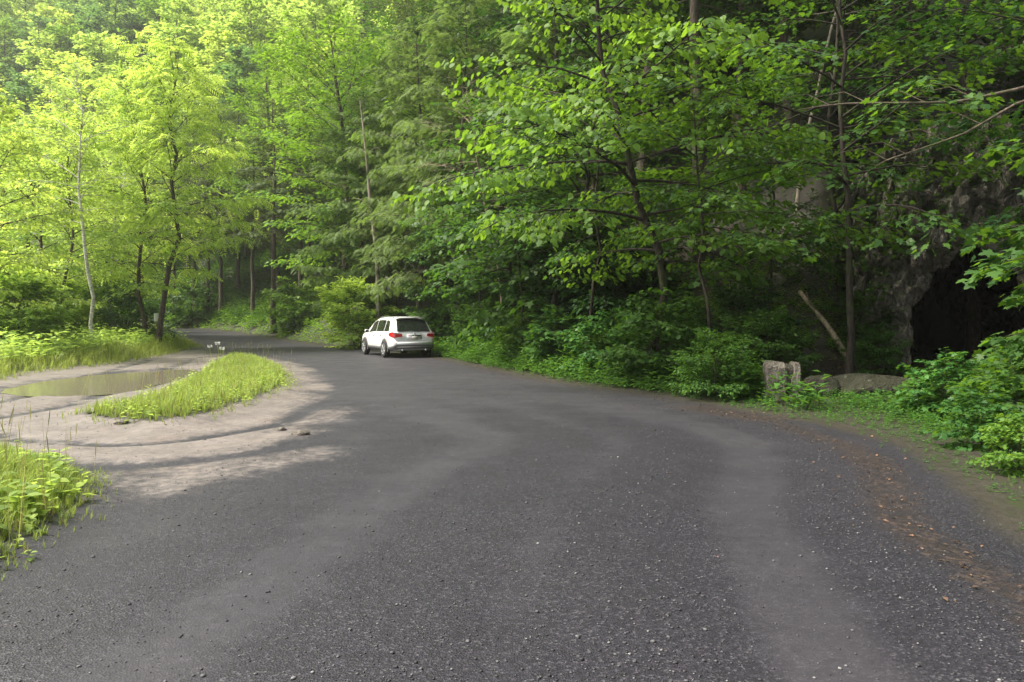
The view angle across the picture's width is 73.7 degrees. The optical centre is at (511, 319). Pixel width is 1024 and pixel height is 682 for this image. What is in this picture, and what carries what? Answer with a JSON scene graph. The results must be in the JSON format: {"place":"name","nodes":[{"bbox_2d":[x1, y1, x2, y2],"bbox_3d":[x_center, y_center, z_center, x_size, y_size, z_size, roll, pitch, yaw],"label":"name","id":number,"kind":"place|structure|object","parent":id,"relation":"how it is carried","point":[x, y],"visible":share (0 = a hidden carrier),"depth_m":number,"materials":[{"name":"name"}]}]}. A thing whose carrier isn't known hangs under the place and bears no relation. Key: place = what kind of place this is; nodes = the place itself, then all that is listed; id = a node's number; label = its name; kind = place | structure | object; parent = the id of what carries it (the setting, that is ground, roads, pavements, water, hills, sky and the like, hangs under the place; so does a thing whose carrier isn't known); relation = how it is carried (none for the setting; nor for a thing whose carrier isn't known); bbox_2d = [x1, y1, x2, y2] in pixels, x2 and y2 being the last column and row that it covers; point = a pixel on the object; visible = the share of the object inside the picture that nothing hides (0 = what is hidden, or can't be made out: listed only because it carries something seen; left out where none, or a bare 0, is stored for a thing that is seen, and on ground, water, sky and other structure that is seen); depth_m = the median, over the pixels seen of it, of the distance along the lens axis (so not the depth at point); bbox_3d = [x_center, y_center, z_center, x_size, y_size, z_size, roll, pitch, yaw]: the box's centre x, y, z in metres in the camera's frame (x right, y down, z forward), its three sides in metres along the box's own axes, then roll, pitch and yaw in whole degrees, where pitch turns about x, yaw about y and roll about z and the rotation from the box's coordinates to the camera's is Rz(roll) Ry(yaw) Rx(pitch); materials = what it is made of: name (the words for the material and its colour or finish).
{"place":"outdoors","nodes":[
{"label":"outdoors","id":0,"kind":"place"},
{"bbox_2d":[0,333,292,546],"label":"seed grass","id":1,"kind":"structure","parent":0,"point":[5,446],"depth_m":6.84,"materials":[{"name":"plant"}]},
{"bbox_2d":[0,327,1023,681],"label":"road","id":2,"kind":"structure","parent":0,"point":[360,393],"depth_m":4.81,"materials":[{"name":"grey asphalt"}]},
{"bbox_2d":[361,316,433,357],"bbox_3d":[-5.293,0.737,30.986,2.320,1.800,4.891,0,0,-29],"label":"parked car","id":3,"kind":"object","parent":2,"relation":"on","point":[385,335],"visible":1,"depth_m":29.17,"materials":[{"name":"white paint"}]},
{"bbox_2d":[0,0,1023,453],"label":"ground","id":4,"kind":"structure","parent":0,"point":[934,328],"depth_m":28.33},
{"bbox_2d":[0,73,55,168],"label":"hillside tree","id":5,"kind":"object","parent":4,"relation":"on","point":[22,83],"visible":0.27,"depth_m":115.95,"materials":[{"name":"green plant"}]},
{"bbox_2d":[0,12,71,108],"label":"hillside tree","id":6,"kind":"object","parent":4,"relation":"on","point":[36,19],"visible":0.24,"depth_m":142.80,"materials":[{"name":"green plant"}]},
{"bbox_2d":[0,26,76,134],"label":"hillside tree","id":7,"kind":"object","parent":4,"relation":"on","point":[41,39],"visible":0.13,"depth_m":130.54,"materials":[{"name":"green plant"}]},
{"bbox_2d":[0,268,78,347],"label":"shrub","id":8,"kind":"object","parent":4,"relation":"on","point":[44,323],"visible":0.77,"depth_m":26.75,"materials":[{"name":"green plant"}]},
{"bbox_2d":[0,66,100,340],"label":"leafy tree","id":9,"kind":"object","parent":4,"relation":"on","point":[5,262],"visible":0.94,"depth_m":26.24,"materials":[{"name":"green plant"}]},
{"bbox_2d":[0,110,106,296],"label":"leafy tree","id":10,"kind":"object","parent":4,"relation":"on","point":[5,177],"visible":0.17,"depth_m":40.00,"materials":[{"name":"green plant"}]},
{"bbox_2d":[15,47,93,147],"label":"hillside tree","id":11,"kind":"object","parent":4,"relation":"on","point":[42,73],"visible":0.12,"depth_m":122.14,"materials":[{"name":"green plant"}]},
{"bbox_2d":[0,439,118,590],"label":"grass","id":12,"kind":"structure","parent":4,"relation":"on","point":[31,469],"depth_m":5.78,"materials":[{"name":"plant"}]},
{"bbox_2d":[0,116,120,303],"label":"leafy tree","id":13,"kind":"object","parent":4,"relation":"on","point":[39,237],"visible":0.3,"depth_m":36.47,"materials":[{"name":"green plant"}]},
{"bbox_2d":[26,23,94,110],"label":"hillside tree","id":14,"kind":"object","parent":4,"relation":"on","point":[65,29],"visible":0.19,"depth_m":132.50,"materials":[{"name":"green plant"}]},
{"bbox_2d":[2,104,134,329],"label":"leafy tree","id":15,"kind":"object","parent":4,"relation":"on","point":[68,263],"visible":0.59,"depth_m":32.99,"materials":[{"name":"green plant"}]},
{"bbox_2d":[35,274,104,337],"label":"shrub","id":16,"kind":"object","parent":4,"relation":"on","point":[81,312],"visible":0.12,"depth_m":35.23,"materials":[{"name":"green plant"}]},
{"bbox_2d":[36,64,120,183],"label":"hillside tree","id":17,"kind":"object","parent":4,"relation":"on","point":[87,77],"visible":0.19,"depth_m":109.78,"materials":[{"name":"green plant"}]},
{"bbox_2d":[2,52,157,337],"bbox_3d":[-19.956,-5.105,31.359,5.288,14.265,5.086,0,0,11],"label":"birch tree","id":18,"kind":"object","parent":4,"relation":"on","point":[52,138],"visible":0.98,"depth_m":31.01,"materials":[{"name":"green plant"}]},
{"bbox_2d":[0,318,188,363],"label":"weeds","id":19,"kind":"object","parent":4,"relation":"on","point":[104,333],"visible":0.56,"depth_m":26.51,"materials":[{"name":"green plant"}]},
{"bbox_2d":[47,31,141,129],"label":"hillside tree","id":20,"kind":"object","parent":4,"relation":"on","point":[88,38],"visible":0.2,"depth_m":116.85,"materials":[{"name":"green plant"}]},
{"bbox_2d":[0,333,202,379],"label":"grass","id":21,"kind":"structure","parent":4,"relation":"on","point":[123,352],"depth_m":25.32,"materials":[{"name":"plant"}]},
{"bbox_2d":[52,115,165,309],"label":"leafy tree","id":22,"kind":"object","parent":4,"relation":"on","point":[132,230],"visible":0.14,"depth_m":46.43,"materials":[{"name":"green plant"}]},
{"bbox_2d":[74,0,151,94],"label":"hillside tree","id":23,"kind":"object","parent":4,"relation":"on","point":[94,23],"visible":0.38,"depth_m":138.15,"materials":[{"name":"green plant"}]},
{"bbox_2d":[79,279,180,337],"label":"shrub","id":24,"kind":"object","parent":4,"relation":"on","point":[109,318],"visible":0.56,"depth_m":37.51,"materials":[{"name":"green plant"}]},
{"bbox_2d":[65,138,210,324],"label":"leafy tree","id":25,"kind":"object","parent":4,"relation":"on","point":[174,280],"visible":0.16,"depth_m":51.27,"materials":[{"name":"green plant"}]},
{"bbox_2d":[59,53,226,337],"bbox_3d":[-19.006,-6.156,36.691,8.320,16.478,7.804,0,0,42],"label":"leafy tree","id":26,"kind":"object","parent":4,"relation":"on","point":[138,286],"visible":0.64,"depth_m":36.06,"materials":[{"name":"green plant"}]},
{"bbox_2d":[0,351,297,560],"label":"weeds","id":27,"kind":"object","parent":4,"relation":"on","point":[54,480],"visible":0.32,"depth_m":5.96,"materials":[{"name":"green plant"}]},
{"bbox_2d":[116,0,186,89],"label":"hillside tree","id":28,"kind":"object","parent":4,"relation":"on","point":[148,4],"visible":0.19,"depth_m":137.52,"materials":[{"name":"green plant"}]},
{"bbox_2d":[0,350,323,477],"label":"dirt pulloff","id":29,"kind":"structure","parent":4,"relation":"on","point":[273,411],"depth_m":10.28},
{"bbox_2d":[1,370,197,396],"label":"puddle","id":30,"kind":"object","parent":29,"relation":"on","point":[98,384],"visible":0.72,"depth_m":17.52,"materials":[{"name":"brown liquid"}]},
{"bbox_2d":[131,0,204,142],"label":"hillside tree","id":31,"kind":"object","parent":4,"relation":"on","point":[167,17],"visible":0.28,"depth_m":115.55,"materials":[{"name":"green plant"}]},
{"bbox_2d":[65,18,276,342],"bbox_3d":[-17.958,-6.500,36.780,8.396,17.213,9.448,0,0,27],"label":"leafy tree","id":32,"kind":"object","parent":4,"relation":"on","point":[219,242],"visible":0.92,"depth_m":35.68,"materials":[{"name":"green plant"}]},
{"bbox_2d":[57,351,300,427],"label":"grass","id":33,"kind":"structure","parent":4,"relation":"on","point":[172,402],"depth_m":13.05,"materials":[{"name":"plant"}]},
{"bbox_2d":[156,278,231,327],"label":"shrub","id":34,"kind":"object","parent":4,"relation":"on","point":[181,312],"visible":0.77,"depth_m":69.36,"materials":[{"name":"green plant"}]},
{"bbox_2d":[180,122,263,315],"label":"hemlock tree","id":35,"kind":"object","parent":4,"relation":"on","point":[220,257],"visible":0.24,"depth_m":69.88,"materials":[{"name":"green plant"}]},
{"bbox_2d":[174,29,271,160],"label":"hillside tree","id":36,"kind":"object","parent":4,"relation":"on","point":[202,60],"visible":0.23,"depth_m":106.80,"materials":[{"name":"green plant"}]},
{"bbox_2d":[82,177,382,329],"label":"undergrowth","id":37,"kind":"object","parent":4,"relation":"on","point":[263,279],"visible":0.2,"depth_m":74.05,"materials":[{"name":"green plant"}]},
{"bbox_2d":[196,0,292,131],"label":"hillside tree","id":38,"kind":"object","parent":4,"relation":"on","point":[253,18],"visible":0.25,"depth_m":112.56,"materials":[{"name":"green plant"}]},
{"bbox_2d":[205,43,284,180],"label":"hillside tree","id":39,"kind":"object","parent":4,"relation":"on","point":[242,49],"visible":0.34,"depth_m":101.08,"materials":[{"name":"green plant"}]},
{"bbox_2d":[214,124,287,315],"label":"hemlock tree","id":40,"kind":"object","parent":4,"relation":"on","point":[266,244],"visible":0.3,"depth_m":65.87,"materials":[{"name":"green plant"}]},
{"bbox_2d":[104,290,406,346],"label":"undergrowth","id":41,"kind":"object","parent":4,"relation":"on","point":[279,335],"visible":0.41,"depth_m":58.24,"materials":[{"name":"green plant"}]},
{"bbox_2d":[191,41,341,302],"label":"broadleaf tree","id":42,"kind":"object","parent":4,"relation":"on","point":[254,89],"visible":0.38,"depth_m":64.15,"materials":[{"name":"green plant"}]},
{"bbox_2d":[218,98,318,333],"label":"hemlock tree","id":43,"kind":"object","parent":4,"relation":"on","point":[277,210],"visible":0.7,"depth_m":56.83,"materials":[{"name":"green plant"}]},
{"bbox_2d":[255,276,324,336],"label":"shrub","id":44,"kind":"object","parent":4,"relation":"on","point":[283,311],"visible":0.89,"depth_m":55.06,"materials":[{"name":"green plant"}]},
{"bbox_2d":[266,101,335,303],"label":"hemlock tree","id":45,"kind":"object","parent":4,"relation":"on","point":[314,195],"visible":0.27,"depth_m":61.81,"materials":[{"name":"green plant"}]},
{"bbox_2d":[265,0,362,103],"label":"hillside tree","id":46,"kind":"object","parent":4,"relation":"on","point":[306,10],"visible":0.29,"depth_m":106.31,"materials":[{"name":"green plant"}]},
{"bbox_2d":[225,1,444,333],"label":"broadleaf tree","id":47,"kind":"object","parent":4,"relation":"on","point":[300,148],"visible":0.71,"depth_m":45.41,"materials":[{"name":"green plant"}]},
{"bbox_2d":[314,276,398,348],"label":"shrub","id":48,"kind":"object","parent":4,"relation":"on","point":[352,288],"visible":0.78,"depth_m":38.60,"materials":[{"name":"green plant"}]},
{"bbox_2d":[283,84,434,331],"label":"hemlock tree","id":49,"kind":"object","parent":4,"relation":"on","point":[348,205],"visible":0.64,"depth_m":42.39,"materials":[{"name":"green plant"}]},
{"bbox_2d":[306,97,449,305],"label":"broadleaf tree","id":50,"kind":"object","parent":4,"relation":"on","point":[358,144],"visible":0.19,"depth_m":45.04,"materials":[{"name":"green plant"}]},
{"bbox_2d":[343,0,470,230],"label":"forest tree","id":51,"kind":"object","parent":4,"relation":"on","point":[376,16],"visible":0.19,"depth_m":54.61,"materials":[{"name":"green plant"}]},
{"bbox_2d":[331,17,489,312],"bbox_3d":[-5.045,-8.197,40.035,9.560,18.273,9.470,0,0,-37],"label":"hemlock tree","id":52,"kind":"object","parent":4,"relation":"on","point":[399,81],"visible":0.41,"depth_m":39.12,"materials":[{"name":"green plant"}]},
{"bbox_2d":[367,0,501,261],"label":"forest tree","id":53,"kind":"object","parent":4,"relation":"on","point":[403,10],"visible":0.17,"depth_m":48.56,"materials":[{"name":"green plant"}]},
{"bbox_2d":[350,0,536,326],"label":"hemlock tree","id":54,"kind":"object","parent":4,"relation":"on","point":[434,98],"visible":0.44,"depth_m":33.41,"materials":[{"name":"green plant"}]},
{"bbox_2d":[397,260,504,338],"bbox_3d":[-2.895,-0.556,34.141,5.635,4.692,5.008,0,0,9],"label":"shrub","id":55,"kind":"object","parent":4,"relation":"on","point":[431,316],"visible":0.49,"depth_m":33.32,"materials":[{"name":"green plant"}]},
{"bbox_2d":[400,134,540,308],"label":"maple tree","id":56,"kind":"object","parent":4,"relation":"on","point":[424,245],"visible":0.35,"depth_m":31.41,"materials":[{"name":"green plant"}]},
{"bbox_2d":[405,0,578,267],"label":"forest tree","id":57,"kind":"object","parent":4,"relation":"on","point":[454,48],"visible":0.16,"depth_m":36.89,"materials":[{"name":"green plant"}]},
{"bbox_2d":[397,63,606,316],"bbox_3d":[0.090,-4.149,26.663,8.732,11.971,8.378,0,0,-19],"label":"maple tree","id":58,"kind":"object","parent":4,"relation":"on","point":[472,275],"visible":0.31,"depth_m":26.41,"materials":[{"name":"green plant"}]},
{"bbox_2d":[421,172,623,353],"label":"maple tree","id":59,"kind":"object","parent":4,"relation":"on","point":[486,316],"visible":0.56,"depth_m":23.15,"materials":[{"name":"green plant"}]},
{"bbox_2d":[475,231,601,339],"bbox_3d":[1.390,-0.953,26.907,5.902,5.374,5.400,0,0,16],"label":"shrub","id":60,"kind":"object","parent":4,"relation":"on","point":[545,291],"visible":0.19,"depth_m":26.06,"materials":[{"name":"green plant"}]},
{"bbox_2d":[469,0,634,289],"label":"hemlock tree","id":61,"kind":"object","parent":4,"relation":"on","point":[519,37],"visible":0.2,"depth_m":29.47,"materials":[{"name":"plant"}]},
{"bbox_2d":[521,305,600,371],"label":"shrub","id":62,"kind":"object","parent":4,"relation":"on","point":[544,330],"visible":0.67,"depth_m":21.15,"materials":[{"name":"green plant"}]},
{"bbox_2d":[467,0,682,147],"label":"forest tree","id":63,"kind":"object","parent":4,"relation":"on","point":[511,21],"visible":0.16,"depth_m":32.49,"materials":[{"name":"green plant"}]},
{"bbox_2d":[439,11,724,346],"bbox_3d":[2.483,-4.213,24.158,10.066,12.136,8.883,0,0,-1],"label":"broadleaf tree","id":64,"kind":"object","parent":4,"relation":"on","point":[525,275],"visible":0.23,"depth_m":22.97,"materials":[{"name":"green plant"}]},
{"bbox_2d":[346,256,830,409],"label":"undergrowth","id":65,"kind":"object","parent":4,"relation":"on","point":[482,349],"visible":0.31,"depth_m":19.80,"materials":[{"name":"green plant"}]},
{"bbox_2d":[447,49,735,350],"bbox_3d":[2.322,-3.239,20.742,8.628,10.388,6.942,0,0,-4],"label":"maple tree","id":66,"kind":"object","parent":4,"relation":"on","point":[555,259],"visible":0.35,"depth_m":20.45,"materials":[{"name":"green plant"}]},
{"bbox_2d":[509,0,690,194],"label":"forest tree","id":67,"kind":"object","parent":4,"relation":"on","point":[678,96],"visible":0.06,"depth_m":36.71,"materials":[{"name":"green plant"}]},
{"bbox_2d":[555,306,645,380],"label":"shrub","id":68,"kind":"object","parent":4,"relation":"on","point":[585,328],"visible":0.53,"depth_m":18.70,"materials":[{"name":"green plant"}]},
{"bbox_2d":[539,212,675,332],"bbox_3d":[3.284,-1.047,22.484,4.985,4.961,5.448,0,0,29],"label":"shrub","id":69,"kind":"object","parent":4,"relation":"on","point":[584,303],"visible":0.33,"depth_m":21.85,"materials":[{"name":"green plant"}]},
{"bbox_2d":[390,0,840,363],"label":"broadleaf tree","id":70,"kind":"object","parent":4,"relation":"on","point":[588,107],"visible":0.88,"depth_m":16.17,"materials":[{"name":"green plant"}]},
{"bbox_2d":[541,0,737,262],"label":"forest tree","id":71,"kind":"object","parent":4,"relation":"on","point":[640,162],"visible":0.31,"depth_m":27.17,"materials":[{"name":"green plant"}]},
{"bbox_2d":[566,106,735,297],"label":"young tree","id":72,"kind":"object","parent":4,"relation":"on","point":[696,273],"visible":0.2,"depth_m":21.77,"materials":[{"name":"green plant"}]},
{"bbox_2d":[595,287,713,390],"bbox_3d":[3.556,0.676,16.993,3.475,2.893,3.088,0,0,-42],"label":"shrub","id":73,"kind":"object","parent":4,"relation":"on","point":[637,322],"visible":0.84,"depth_m":16.37,"materials":[{"name":"green plant"}]},
{"bbox_2d":[599,0,793,269],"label":"forest tree","id":74,"kind":"object","parent":4,"relation":"on","point":[693,14],"visible":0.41,"depth_m":22.96,"materials":[{"name":"green plant"}]},
{"bbox_2d":[667,326,759,399],"bbox_3d":[4.188,1.133,14.205,2.179,1.984,1.994,0,0,-44],"label":"shrub","id":75,"kind":"object","parent":4,"relation":"on","point":[718,343],"visible":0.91,"depth_m":13.97,"materials":[{"name":"green plant"}]},
{"bbox_2d":[564,29,882,354],"bbox_3d":[4.649,-2.241,16.134,7.265,8.748,5.846,0,0,28],"label":"maple tree","id":76,"kind":"object","parent":4,"relation":"on","point":[737,235],"visible":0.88,"depth_m":15.63,"materials":[{"name":"green plant"}]},
{"bbox_2d":[632,0,850,204],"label":"forest tree","id":77,"kind":"object","parent":4,"relation":"on","point":[739,7],"visible":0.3,"depth_m":25.86,"materials":[{"name":"green plant"}]},
{"bbox_2d":[676,276,815,377],"bbox_3d":[5.830,0.530,17.462,3.632,3.307,3.323,0,0,40],"label":"shrub","id":78,"kind":"object","parent":4,"relation":"on","point":[739,301],"visible":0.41,"depth_m":17.12,"materials":[{"name":"green plant"}]},
{"bbox_2d":[669,0,835,124],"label":"forest tree","id":79,"kind":"object","parent":4,"relation":"on","point":[791,35],"visible":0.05,"depth_m":34.64,"materials":[{"name":"green plant"}]},
{"bbox_2d":[672,66,845,297],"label":"young tree","id":80,"kind":"object","parent":4,"relation":"on","point":[823,261],"visible":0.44,"depth_m":19.04,"materials":[{"name":"green plant"}]},
{"bbox_2d":[715,304,827,394],"bbox_3d":[5.933,0.922,15.805,2.576,2.563,2.815,0,0,33],"label":"shrub","id":81,"kind":"object","parent":4,"relation":"on","point":[767,327],"visible":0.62,"depth_m":15.49,"materials":[{"name":"green plant"}]},
{"bbox_2d":[762,360,801,400],"bbox_3d":[5.457,1.291,13.836,0.700,0.908,0.593,0,0,14],"label":"boulder","id":82,"kind":"object","parent":4,"relation":"on","point":[770,367],"visible":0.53,"depth_m":13.61,"materials":[{"name":"stone"}]},
{"bbox_2d":[675,210,920,370],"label":"undergrowth","id":83,"kind":"object","parent":4,"relation":"on","point":[818,301],"visible":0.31,"depth_m":19.14,"materials":[{"name":"green plant"}]},
{"bbox_2d":[700,0,902,189],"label":"forest tree","id":84,"kind":"object","parent":4,"relation":"on","point":[784,37],"visible":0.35,"depth_m":24.13,"materials":[{"name":"green plant"}]},
{"bbox_2d":[597,0,1023,373],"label":"maple tree","id":85,"kind":"object","parent":4,"relation":"on","point":[875,242],"visible":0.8,"depth_m":15.70,"materials":[{"name":"green plant"}]},
{"bbox_2d":[662,361,1023,530],"bbox_3d":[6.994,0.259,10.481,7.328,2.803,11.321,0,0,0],"label":"undergrowth","id":86,"kind":"object","parent":4,"relation":"on","point":[876,415],"visible":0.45,"depth_m":11.19,"materials":[{"name":"green plant"}]},
{"bbox_2d":[682,0,1022,295],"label":"maple tree","id":87,"kind":"object","parent":4,"relation":"on","point":[856,69],"visible":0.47,"depth_m":18.74,"materials":[{"name":"green plant"}]},
{"bbox_2d":[818,287,913,362],"bbox_3d":[9.397,0.327,18.642,2.724,2.480,2.492,0,0,14],"label":"shrub","id":88,"kind":"object","parent":4,"relation":"on","point":[859,303],"visible":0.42,"depth_m":18.16,"materials":[{"name":"green plant"}]},
{"bbox_2d":[835,325,922,375],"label":"shrub","id":89,"kind":"object","parent":4,"relation":"on","point":[884,340],"visible":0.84,"depth_m":16.40,"materials":[{"name":"green plant"}]},
{"bbox_2d":[832,373,931,395],"bbox_3d":[7.552,1.382,13.904,2.173,0.554,1.145,2,3,9],"label":"boulder","id":90,"kind":"object","parent":4,"relation":"on","point":[857,382],"visible":0.43,"depth_m":13.61,"materials":[{"name":"stone"}]},
{"bbox_2d":[764,0,1023,353],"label":"forest tree","id":91,"kind":"object","parent":4,"relation":"on","point":[911,8],"visible":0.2,"depth_m":24.84,"materials":[{"name":"green plant"}]},
{"bbox_2d":[778,0,1023,262],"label":"maple tree","id":92,"kind":"object","parent":4,"relation":"on","point":[965,125],"visible":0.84,"depth_m":14.09,"materials":[{"name":"green plant"}]},
{"bbox_2d":[827,108,1023,367],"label":"rock cliff","id":93,"kind":"structure","parent":4,"relation":"on","point":[938,276],"depth_m":18.25,"materials":[{"name":"grey stone"}]},
{"bbox_2d":[819,104,1023,367],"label":"ivy","id":94,"kind":"object","parent":93,"relation":"attached to","point":[964,144],"visible":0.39,"depth_m":18.12,"materials":[{"name":"green plant"}]},
{"bbox_2d":[835,0,1023,356],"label":"forest tree","id":95,"kind":"object","parent":4,"relation":"on","point":[973,336],"visible":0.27,"depth_m":23.26,"materials":[{"name":"green plant"}]},
{"bbox_2d":[895,347,988,415],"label":"shrub","id":96,"kind":"object","parent":4,"relation":"on","point":[960,373],"visible":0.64,"depth_m":11.14,"materials":[{"name":"green plant"}]},
{"bbox_2d":[919,381,1023,450],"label":"shrub","id":97,"kind":"object","parent":4,"relation":"on","point":[962,406],"visible":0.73,"depth_m":8.52,"materials":[{"name":"green plant"}]},
{"bbox_2d":[945,344,1023,429],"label":"shrub","id":98,"kind":"object","parent":4,"relation":"on","point":[1005,377],"visible":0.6,"depth_m":9.71,"materials":[{"name":"green plant"}]},
{"bbox_2d":[956,139,1023,367],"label":"maple tree","id":99,"kind":"object","parent":4,"relation":"on","point":[1014,341],"visible":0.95,"depth_m":11.45,"materials":[{"name":"green plant"}]},
{"bbox_2d":[965,412,1023,477],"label":"shrub","id":100,"kind":"object","parent":4,"relation":"on","point":[1002,457],"visible":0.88,"depth_m":7.17,"materials":[{"name":"green plant"}]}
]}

